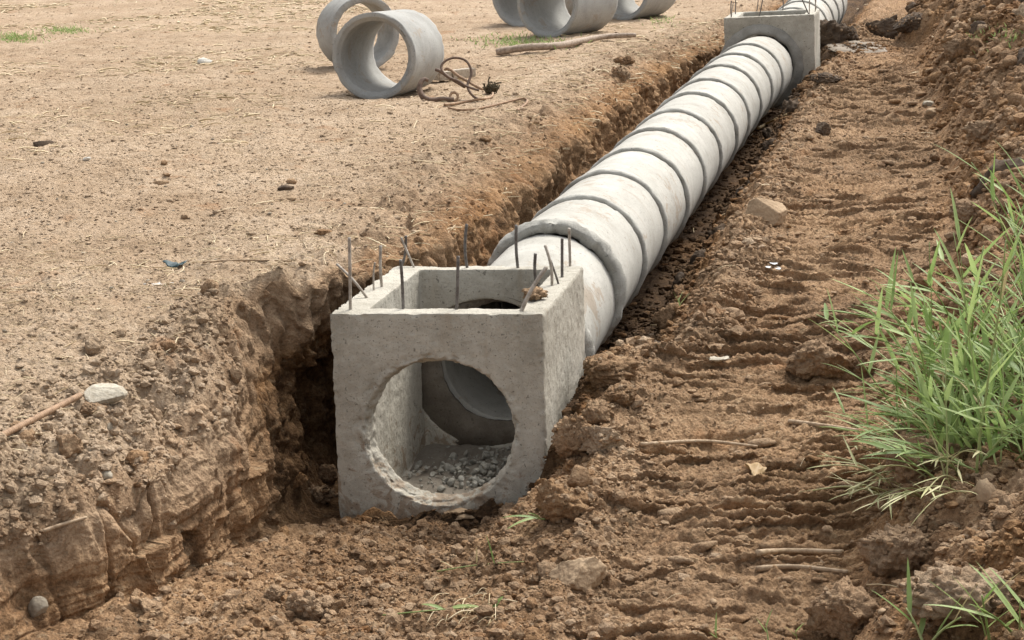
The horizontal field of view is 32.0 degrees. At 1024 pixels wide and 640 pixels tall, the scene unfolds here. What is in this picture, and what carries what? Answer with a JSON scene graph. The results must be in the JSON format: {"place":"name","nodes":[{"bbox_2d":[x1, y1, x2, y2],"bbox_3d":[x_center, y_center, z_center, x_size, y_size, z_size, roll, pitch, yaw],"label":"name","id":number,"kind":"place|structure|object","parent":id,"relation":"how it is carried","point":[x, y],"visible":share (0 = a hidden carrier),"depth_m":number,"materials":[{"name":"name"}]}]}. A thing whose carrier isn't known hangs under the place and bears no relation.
{"place":"outdoors","nodes":[
{"label":"outdoors","id":0,"kind":"place"},
{"bbox_2d":[0,0,1023,639],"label":"ground","id":1,"kind":"structure","parent":0,"point":[222,494],"depth_m":9.50,"materials":[{"name":"soil"}]},
{"bbox_2d":[20,428,35,446],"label":"soil clod","id":2,"kind":"object","parent":1,"relation":"on","point":[27,435],"visible":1,"depth_m":6.95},
{"bbox_2d":[28,596,47,617],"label":"cobble","id":3,"kind":"object","parent":1,"relation":"on","point":[37,605],"visible":1,"depth_m":6.60,"materials":[{"name":"grey stone"}]},
{"bbox_2d":[2,393,81,435],"bbox_3d":[-1.898,0.392,7.110,0.028,0.029,0.699,3,14,16],"label":"stick","id":4,"kind":"object","parent":1,"relation":"on","point":[40,415],"visible":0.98,"depth_m":7.14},
{"bbox_2d":[43,516,86,532],"bbox_3d":[-1.674,0.768,6.696,0.170,0.038,0.023,-8,15,-26],"label":"stick","id":5,"kind":"object","parent":1,"relation":"on","point":[50,528],"visible":1,"depth_m":6.68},
{"bbox_2d":[57,497,76,521],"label":"soil clod","id":6,"kind":"object","parent":1,"relation":"on","point":[66,509],"visible":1,"depth_m":6.70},
{"bbox_2d":[55,434,83,458],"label":"soil clod","id":7,"kind":"object","parent":1,"relation":"on","point":[70,445],"visible":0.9,"depth_m":7.00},
{"bbox_2d":[79,401,107,415],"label":"soil clod","id":8,"kind":"object","parent":1,"relation":"on","point":[87,408],"visible":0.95,"depth_m":7.37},
{"bbox_2d":[84,334,104,355],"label":"soil clod","id":9,"kind":"object","parent":1,"relation":"on","point":[94,344],"visible":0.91,"depth_m":7.96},
{"bbox_2d":[84,383,127,403],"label":"stone","id":10,"kind":"object","parent":1,"relation":"on","point":[103,393],"visible":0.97,"depth_m":7.49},
{"bbox_2d":[0,291,240,548],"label":"soil crumbs","id":11,"kind":"object","parent":1,"relation":"on","point":[96,482],"visible":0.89,"depth_m":7.41,"materials":[{"name":"soil"}]},
{"bbox_2d":[125,449,149,467],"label":"soil clod","id":12,"kind":"object","parent":1,"relation":"on","point":[131,456],"visible":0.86,"depth_m":7.17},
{"bbox_2d":[139,597,161,613],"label":"soil clod","id":13,"kind":"object","parent":1,"relation":"on","point":[145,603],"visible":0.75,"depth_m":6.66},
{"bbox_2d":[139,404,162,420],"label":"soil clod","id":14,"kind":"object","parent":1,"relation":"on","point":[155,412],"visible":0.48,"depth_m":7.65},
{"bbox_2d":[0,0,399,160],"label":"straw litter","id":15,"kind":"object","parent":1,"relation":"on","point":[219,29],"visible":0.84,"depth_m":21.97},
{"bbox_2d":[186,404,213,421],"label":"soil clod","id":16,"kind":"object","parent":1,"relation":"on","point":[208,414],"visible":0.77,"depth_m":7.77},
{"bbox_2d":[200,278,218,294],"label":"soil clod","id":17,"kind":"object","parent":1,"relation":"on","point":[207,285],"visible":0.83,"depth_m":8.67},
{"bbox_2d":[0,227,429,498],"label":"straw litter","id":18,"kind":"object","parent":1,"relation":"on","point":[140,265],"visible":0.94,"depth_m":9.06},
{"bbox_2d":[230,365,242,383],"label":"soil clod","id":19,"kind":"object","parent":1,"relation":"on","point":[236,374],"visible":1,"depth_m":8.20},
{"bbox_2d":[2,103,531,450],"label":"pebbles","id":20,"kind":"object","parent":1,"relation":"on","point":[181,280],"visible":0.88,"depth_m":11.58,"materials":[{"name":"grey stone"}]},
{"bbox_2d":[264,511,281,525],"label":"soil clod","id":21,"kind":"object","parent":1,"relation":"on","point":[273,518],"visible":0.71,"depth_m":8.54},
{"bbox_2d":[263,583,286,600],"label":"soil clod","id":22,"kind":"object","parent":1,"relation":"on","point":[274,592],"visible":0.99,"depth_m":6.59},
{"bbox_2d":[285,589,329,621],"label":"soil clod","id":23,"kind":"object","parent":1,"relation":"on","point":[302,598],"visible":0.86,"depth_m":6.56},
{"bbox_2d":[318,464,337,483],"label":"soil clod","id":24,"kind":"object","parent":1,"relation":"on","point":[327,473],"visible":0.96,"depth_m":9.39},
{"bbox_2d":[0,31,709,460],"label":"soil crumbs","id":25,"kind":"object","parent":1,"relation":"on","point":[226,165],"visible":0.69,"depth_m":13.65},
{"bbox_2d":[0,34,714,516],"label":"soil crumbs","id":26,"kind":"object","parent":1,"relation":"on","point":[80,286],"visible":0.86,"depth_m":11.03,"materials":[{"name":"soil"}]},
{"bbox_2d":[316,0,398,67],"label":"concrete pipe","id":27,"kind":"object","parent":1,"relation":"on","point":[333,11],"visible":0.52,"depth_m":20.08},
{"bbox_2d":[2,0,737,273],"bbox_3d":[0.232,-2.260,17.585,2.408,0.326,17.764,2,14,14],"label":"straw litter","id":28,"kind":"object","parent":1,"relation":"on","point":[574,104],"visible":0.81,"depth_m":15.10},
{"bbox_2d":[0,0,742,231],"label":"soil crumbs","id":29,"kind":"object","parent":1,"relation":"on","point":[321,135],"visible":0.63,"depth_m":19.85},
{"bbox_2d":[332,9,443,98],"bbox_3d":[-1.183,-2.582,17.308,0.823,0.825,1.002,-32,2,18],"label":"concrete pipe","id":30,"kind":"object","parent":1,"relation":"on","point":[359,72],"visible":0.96,"depth_m":17.09,"materials":[{"name":"concrete"}]},
{"bbox_2d":[0,0,781,531],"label":"soil crumbs","id":31,"kind":"object","parent":1,"relation":"on","point":[14,514],"visible":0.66,"depth_m":10.93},
{"bbox_2d":[60,227,800,639],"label":"soil crumbs","id":32,"kind":"object","parent":1,"relation":"on","point":[458,543],"visible":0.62,"depth_m":7.16,"materials":[{"name":"soil"}]},
{"bbox_2d":[417,77,458,101],"bbox_3d":[-0.669,-2.079,16.143,0.380,0.225,0.151,-1,13,0],"label":"lifting hook","id":33,"kind":"object","parent":1,"relation":"on","point":[421,95],"visible":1,"depth_m":16.11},
{"bbox_2d":[382,596,502,615],"bbox_3d":[-0.253,1.059,6.537,0.451,0.072,0.084,-1,13,0],"label":"grass sprig","id":34,"kind":"object","parent":1,"relation":"on","point":[438,607],"depth_m":6.53,"materials":[{"name":"green plant"}]},
{"bbox_2d":[330,224,585,518],"bbox_3d":[-0.253,0.193,9.022,1.176,1.424,1.154,0,13,6],"label":"manhole box","id":35,"kind":"object","parent":1,"relation":"on","point":[400,333],"visible":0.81,"depth_m":8.63,"materials":[{"name":"concrete"}]},
{"bbox_2d":[408,446,509,493],"bbox_3d":[-0.191,0.770,9.175,0.674,0.064,0.893,1,13,11],"label":"concrete rubble","id":36,"kind":"object","parent":35,"relation":"in","point":[483,467],"visible":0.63,"depth_m":9.19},
{"bbox_2d":[521,286,547,300],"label":"soil clod","id":37,"kind":"object","parent":35,"relation":"on","point":[539,293],"visible":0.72,"depth_m":8.61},
{"bbox_2d":[442,507,474,519],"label":"stone","id":38,"kind":"object","parent":1,"relation":"on","point":[462,516],"visible":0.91,"depth_m":8.54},
{"bbox_2d":[440,56,478,98],"bbox_3d":[-0.446,-2.195,16.222,0.397,0.383,0.192,4,14,22],"label":"steel cable","id":39,"kind":"object","parent":1,"relation":"on","point":[467,86],"visible":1,"depth_m":16.19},
{"bbox_2d":[448,68,475,78],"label":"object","id":40,"kind":"structure","parent":1,"relation":"on","point":[464,72],"depth_m":18.51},
{"bbox_2d":[427,588,516,627],"bbox_3d":[-0.151,1.051,6.582,0.343,0.122,0.491,-1,13,0],"label":"grass tuft","id":41,"kind":"object","parent":1,"relation":"on","point":[472,610],"visible":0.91,"depth_m":6.48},
{"bbox_2d":[448,97,527,110],"bbox_3d":[-0.100,-1.887,15.775,0.850,0.062,0.434,-11,17,-37],"label":"steel rod","id":42,"kind":"object","parent":1,"relation":"on","point":[504,102],"visible":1,"depth_m":15.82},
{"bbox_2d":[482,76,501,94],"bbox_3d":[-0.190,-2.211,16.868,0.187,0.175,0.150,-1,13,0],"label":"wire knot","id":43,"kind":"object","parent":1,"relation":"on","point":[489,87],"visible":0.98,"depth_m":16.84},
{"bbox_2d":[0,15,1022,52],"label":"short grass","id":44,"kind":"structure","parent":1,"relation":"on","point":[515,42],"depth_m":23.94,"materials":[{"name":"green plant"}]},
{"bbox_2d":[442,234,614,419],"bbox_3d":[0.094,0.047,10.111,0.938,0.933,1.265,2,17,13],"label":"concrete pipe","id":45,"kind":"object","parent":1,"relation":"on","point":[475,391],"visible":0.23,"depth_m":10.05,"materials":[{"name":"concrete"}]},
{"bbox_2d":[492,0,572,26],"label":"concrete pipe","id":46,"kind":"object","parent":1,"relation":"on","point":[507,11],"visible":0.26,"depth_m":25.91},
{"bbox_2d":[536,560,555,577],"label":"soil clod","id":47,"kind":"object","parent":1,"relation":"on","point":[544,567],"visible":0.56,"depth_m":6.86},
{"bbox_2d":[487,199,642,344],"bbox_3d":[0.352,-0.281,11.127,0.884,0.876,1.070,-14,9,15],"label":"concrete pipe","id":48,"kind":"object","parent":1,"relation":"on","point":[607,234],"visible":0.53,"depth_m":10.74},
{"bbox_2d":[536,479,594,523],"bbox_3d":[0.230,0.766,7.497,0.231,0.207,0.197,-7,14,-22],"label":"soil clod","id":49,"kind":"object","parent":1,"relation":"on","point":[557,510],"visible":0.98,"depth_m":7.43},
{"bbox_2d":[495,33,635,54],"bbox_3d":[0.752,-3.393,21.959,2.270,0.134,0.472,-14,18,-42],"label":"branch","id":50,"kind":"object","parent":1,"relation":"on","point":[534,47],"visible":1,"depth_m":21.46,"materials":[{"name":"brown plant"}]},
{"bbox_2d":[517,0,617,37],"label":"concrete pipe","id":51,"kind":"object","parent":1,"relation":"on","point":[548,18],"visible":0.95,"depth_m":23.36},
{"bbox_2d":[553,412,591,458],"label":"soil clod","id":52,"kind":"object","parent":1,"relation":"on","point":[565,448],"visible":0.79,"depth_m":8.38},
{"bbox_2d":[549,557,607,594],"bbox_3d":[0.251,0.965,6.760,0.227,0.153,0.182,-1,13,2],"label":"stone","id":53,"kind":"object","parent":1,"relation":"on","point":[582,574],"visible":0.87,"depth_m":6.73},
{"bbox_2d":[567,464,592,487],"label":"soil clod","id":54,"kind":"object","parent":1,"relation":"on","point":[580,476],"visible":0.97,"depth_m":7.63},
{"bbox_2d":[581,399,611,425],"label":"soil clod","id":55,"kind":"object","parent":1,"relation":"on","point":[597,411],"visible":0.8,"depth_m":8.52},
{"bbox_2d":[531,174,663,307],"bbox_3d":[0.571,-0.517,12.119,0.845,0.846,1.028,-30,6,18],"label":"concrete pipe","id":56,"kind":"object","parent":1,"relation":"on","point":[633,203],"visible":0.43,"depth_m":11.87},
{"bbox_2d":[577,426,625,454],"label":"soil clod","id":57,"kind":"object","parent":1,"relation":"on","point":[589,446],"visible":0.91,"depth_m":8.25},
{"bbox_2d":[234,36,977,638],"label":"soil flakes","id":58,"kind":"object","parent":1,"relation":"on","point":[770,544],"visible":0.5,"depth_m":8.39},
{"bbox_2d":[585,351,640,389],"bbox_3d":[0.505,0.252,9.014,0.294,0.178,0.250,-1,13,3],"label":"soil clod","id":59,"kind":"object","parent":1,"relation":"on","point":[624,364],"visible":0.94,"depth_m":8.94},
{"bbox_2d":[604,383,636,407],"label":"soil clod","id":60,"kind":"object","parent":1,"relation":"on","point":[616,394],"visible":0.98,"depth_m":8.67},
{"bbox_2d":[560,151,685,273],"bbox_3d":[0.806,-0.765,13.085,0.847,0.847,1.035,44,20,0],"label":"concrete pipe","id":61,"kind":"object","parent":1,"relation":"on","point":[658,179],"visible":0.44,"depth_m":12.84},
{"bbox_2d":[612,0,675,19],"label":"concrete pipe","id":62,"kind":"object","parent":1,"relation":"on","point":[629,9],"visible":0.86,"depth_m":26.60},
{"bbox_2d":[285,13,1006,625],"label":"soil crumbs","id":63,"kind":"object","parent":1,"relation":"on","point":[591,495],"visible":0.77,"depth_m":7.39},
{"bbox_2d":[590,131,702,243],"bbox_3d":[1.047,-1.021,14.049,0.847,0.845,1.032,29,19,5],"label":"concrete pipe","id":64,"kind":"object","parent":1,"relation":"on","point":[678,156],"visible":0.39,"depth_m":13.78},
{"bbox_2d":[653,302,678,329],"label":"soil clod","id":65,"kind":"object","parent":1,"relation":"on","point":[662,316],"visible":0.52,"depth_m":10.71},
{"bbox_2d":[613,112,719,215],"bbox_3d":[1.285,-1.281,15.012,0.849,0.849,1.034,14,18,10],"label":"concrete pipe","id":66,"kind":"object","parent":1,"relation":"on","point":[696,136],"visible":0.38,"depth_m":14.75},
{"bbox_2d":[368,10,969,638],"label":"soil crumbs","id":67,"kind":"object","parent":1,"relation":"on","point":[880,610],"visible":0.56,"depth_m":7.97,"materials":[{"name":"brown soil"}]},
{"bbox_2d":[635,95,734,193],"bbox_3d":[1.535,-1.548,15.974,0.845,0.849,1.039,-1,15,15],"label":"concrete pipe","id":68,"kind":"object","parent":1,"relation":"on","point":[713,116],"visible":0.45,"depth_m":15.71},
{"bbox_2d":[639,439,757,447],"bbox_3d":[0.868,0.574,8.395,0.563,0.057,0.114,-3,13,-5],"label":"stick","id":69,"kind":"object","parent":1,"relation":"on","point":[654,443],"visible":1,"depth_m":8.40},
{"bbox_2d":[656,81,747,170],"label":"concrete pipe","id":70,"kind":"object","parent":1,"relation":"on","point":[728,99],"visible":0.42,"depth_m":16.64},
{"bbox_2d":[672,67,759,151],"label":"concrete pipe","id":71,"kind":"object","parent":1,"relation":"on","point":[741,84],"visible":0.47,"depth_m":17.63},
{"bbox_2d":[688,55,770,134],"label":"concrete pipe","id":72,"kind":"object","parent":1,"relation":"on","point":[754,72],"visible":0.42,"depth_m":18.55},
{"bbox_2d":[703,45,781,119],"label":"concrete pipe","id":73,"kind":"object","parent":1,"relation":"on","point":[765,60],"visible":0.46,"depth_m":19.51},
{"bbox_2d":[595,19,891,364],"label":"soil crumbs","id":74,"kind":"object","parent":1,"relation":"on","point":[758,172],"visible":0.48,"depth_m":13.77,"materials":[{"name":"soil"}]},
{"bbox_2d":[745,462,766,475],"bbox_3d":[1.079,0.655,7.907,0.093,0.046,0.184,-1,13,0],"label":"dead leaf","id":75,"kind":"object","parent":1,"relation":"on","point":[755,468],"visible":1,"depth_m":7.91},
{"bbox_2d":[720,36,792,107],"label":"concrete pipe","id":76,"kind":"object","parent":1,"relation":"on","point":[777,51],"visible":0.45,"depth_m":20.49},
{"bbox_2d":[745,198,786,225],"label":"stone","id":77,"kind":"object","parent":1,"relation":"on","point":[773,213],"visible":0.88,"depth_m":12.48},
{"bbox_2d":[720,0,819,108],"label":"manhole box","id":78,"kind":"object","parent":1,"relation":"on","point":[796,33],"visible":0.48,"depth_m":21.37,"materials":[{"name":"concrete"}]},
{"bbox_2d":[563,12,989,639],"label":"soil crumbs","id":79,"kind":"object","parent":1,"relation":"on","point":[737,452],"visible":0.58,"depth_m":9.27,"materials":[{"name":"soil"}]},
{"bbox_2d":[767,2,824,60],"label":"concrete pipe","id":80,"kind":"object","parent":1,"relation":"on","point":[798,5],"visible":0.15,"depth_m":25.06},
{"bbox_2d":[755,548,843,555],"bbox_3d":[1.139,0.918,7.098,0.348,0.072,0.152,1,13,8],"label":"stick","id":81,"kind":"object","parent":1,"relation":"on","point":[766,552],"visible":1,"depth_m":7.10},
{"bbox_2d":[756,564,848,573],"bbox_3d":[1.132,0.966,6.945,0.371,0.060,0.074,5,14,23],"label":"stick","id":82,"kind":"object","parent":1,"relation":"on","point":[761,568],"visible":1,"depth_m":6.97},
{"bbox_2d":[778,0,832,50],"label":"concrete pipe","id":83,"kind":"object","parent":1,"relation":"on","point":[822,7],"visible":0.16,"depth_m":25.76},
{"bbox_2d":[785,0,837,21],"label":"concrete pipe","id":84,"kind":"object","parent":1,"relation":"on","point":[831,5],"visible":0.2,"depth_m":26.80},
{"bbox_2d":[784,339,852,378],"bbox_3d":[1.590,0.214,9.246,0.356,0.257,0.285,1,13,10],"label":"soil clod","id":85,"kind":"object","parent":1,"relation":"on","point":[801,368],"visible":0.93,"depth_m":9.15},
{"bbox_2d":[814,121,830,135],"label":"soil clod","id":86,"kind":"object","parent":1,"relation":"on","point":[823,128],"visible":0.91,"depth_m":16.15,"materials":[{"name":"soil"}]},
{"bbox_2d":[788,419,858,431],"bbox_3d":[1.472,0.507,8.499,0.378,0.049,0.062,9,17,38],"label":"stick","id":87,"kind":"object","parent":1,"relation":"on","point":[800,422],"visible":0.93,"depth_m":8.48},
{"bbox_2d":[808,72,841,83],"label":"soil clod","id":88,"kind":"object","parent":1,"relation":"on","point":[822,79],"visible":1,"depth_m":18.81,"materials":[{"name":"soil"}]},
{"bbox_2d":[820,19,851,46],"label":"soil clod","id":89,"kind":"object","parent":1,"relation":"on","point":[831,31],"visible":0.46,"depth_m":22.91,"materials":[{"name":"soil"}]},
{"bbox_2d":[803,575,879,639],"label":"soil clod","id":90,"kind":"object","parent":1,"relation":"on","point":[837,622],"visible":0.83,"depth_m":6.23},
{"bbox_2d":[827,40,886,52],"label":"puddle","id":91,"kind":"object","parent":1,"relation":"on","point":[839,46],"visible":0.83,"depth_m":22.22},
{"bbox_2d":[848,350,877,377],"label":"soil clod","id":92,"kind":"object","parent":1,"relation":"on","point":[855,369],"visible":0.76,"depth_m":9.25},
{"bbox_2d":[865,14,899,38],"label":"soil clod","id":93,"kind":"object","parent":1,"relation":"on","point":[884,25],"visible":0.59,"depth_m":24.08,"materials":[{"name":"soil"}]},
{"bbox_2d":[855,522,928,578],"bbox_3d":[1.389,0.843,6.460,0.286,0.204,0.219,-3,13,-7],"label":"soil clod","id":94,"kind":"object","parent":1,"relation":"on","point":[876,561],"visible":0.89,"depth_m":6.40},
{"bbox_2d":[802,399,987,524],"bbox_3d":[1.484,0.563,6.991,0.634,0.586,1.488,-1,13,0],"label":"grass clump","id":95,"kind":"object","parent":1,"relation":"on","point":[857,487],"visible":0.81,"depth_m":6.86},
{"bbox_2d":[892,12,922,32],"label":"soil clod","id":96,"kind":"object","parent":1,"relation":"on","point":[907,27],"visible":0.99,"depth_m":22.75,"materials":[{"name":"soil"}]},
{"bbox_2d":[811,188,1023,472],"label":"grass clump","id":97,"kind":"object","parent":1,"relation":"on","point":[928,392],"visible":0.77,"depth_m":6.90,"materials":[{"name":"green plant"}]},
{"bbox_2d":[816,239,1023,464],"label":"grass clump","id":98,"kind":"object","parent":1,"relation":"on","point":[983,351],"visible":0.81,"depth_m":7.23,"materials":[{"name":"green plant"}]},
{"bbox_2d":[882,433,960,482],"bbox_3d":[1.611,0.539,7.060,0.307,0.203,0.270,9,17,38],"label":"soil clod","id":99,"kind":"object","parent":1,"relation":"on","point":[904,475],"visible":0.51,"depth_m":6.99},
{"bbox_2d":[824,329,1023,481],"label":"grass clump","id":100,"kind":"object","parent":1,"relation":"on","point":[898,450],"visible":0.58,"depth_m":6.92,"materials":[{"name":"green plant"}]},
{"bbox_2d":[873,558,978,639],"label":"grass clump","id":101,"kind":"object","parent":1,"relation":"on","point":[920,629],"visible":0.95,"depth_m":5.51,"materials":[{"name":"green plant"}]},
{"bbox_2d":[860,0,1023,639],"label":"soil crumbs","id":102,"kind":"object","parent":1,"relation":"on","point":[971,532],"visible":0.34,"depth_m":10.69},
{"bbox_2d":[864,253,1023,639],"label":"soil crumbs","id":103,"kind":"object","parent":1,"relation":"on","point":[985,532],"visible":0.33,"depth_m":6.39,"materials":[{"name":"soil"}]},
{"bbox_2d":[944,38,959,60],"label":"soil clod","id":104,"kind":"object","parent":1,"relation":"on","point":[950,51],"visible":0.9,"depth_m":17.82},
{"bbox_2d":[899,564,1014,622],"bbox_3d":[1.418,0.852,5.552,0.405,0.176,0.287,-1,13,1],"label":"soil clod","id":105,"kind":"object","parent":1,"relation":"on","point":[951,586],"visible":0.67,"depth_m":5.50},
{"bbox_2d":[896,0,1023,399],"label":"soil crumbs","id":106,"kind":"object","parent":1,"relation":"on","point":[1007,61],"visible":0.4,"depth_m":14.45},
{"bbox_2d":[948,198,981,224],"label":"soil clod","id":107,"kind":"object","parent":1,"relation":"on","point":[962,205],"visible":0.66,"depth_m":11.45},
{"bbox_2d":[911,0,1023,334],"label":"soil crumbs","id":108,"kind":"object","parent":1,"relation":"on","point":[990,232],"visible":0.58,"depth_m":14.49,"materials":[{"name":"soil"}]},
{"bbox_2d":[958,37,983,56],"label":"soil clod","id":109,"kind":"object","parent":1,"relation":"on","point":[964,46],"visible":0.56,"depth_m":17.69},
{"bbox_2d":[931,572,1019,639],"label":"grass clump","id":110,"kind":"object","parent":1,"relation":"on","point":[985,617],"visible":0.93,"depth_m":5.31,"materials":[{"name":"green plant"}]},
{"bbox_2d":[928,564,1023,632],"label":"grass clump","id":111,"kind":"object","parent":1,"relation":"on","point":[1001,596],"visible":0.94,"depth_m":5.25,"materials":[{"name":"green plant"}]},
{"bbox_2d":[932,142,1023,310],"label":"grass clump","id":112,"kind":"object","parent":1,"relation":"on","point":[1012,223],"visible":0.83,"depth_m":8.30,"materials":[{"name":"green plant"}]},
{"bbox_2d":[961,120,997,142],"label":"soil clod","id":113,"kind":"object","parent":1,"relation":"on","point":[976,135],"visible":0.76,"depth_m":13.34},
{"bbox_2d":[975,478,996,503],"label":"stone","id":114,"kind":"object","parent":1,"relation":"on","point":[985,488],"visible":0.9,"depth_m":6.43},
{"bbox_2d":[969,157,1023,198],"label":"stick","id":115,"kind":"object","parent":1,"relation":"on","point":[1000,165],"visible":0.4,"depth_m":11.71,"materials":[{"name":"wood"}]},
{"bbox_2d":[999,492,1017,509],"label":"soil clod","id":116,"kind":"object","parent":1,"relation":"on","point":[1005,499],"visible":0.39,"depth_m":6.25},
{"bbox_2d":[1002,469,1023,493],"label":"soil clod","id":117,"kind":"object","parent":1,"relation":"on","point":[1016,482],"visible":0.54,"depth_m":6.43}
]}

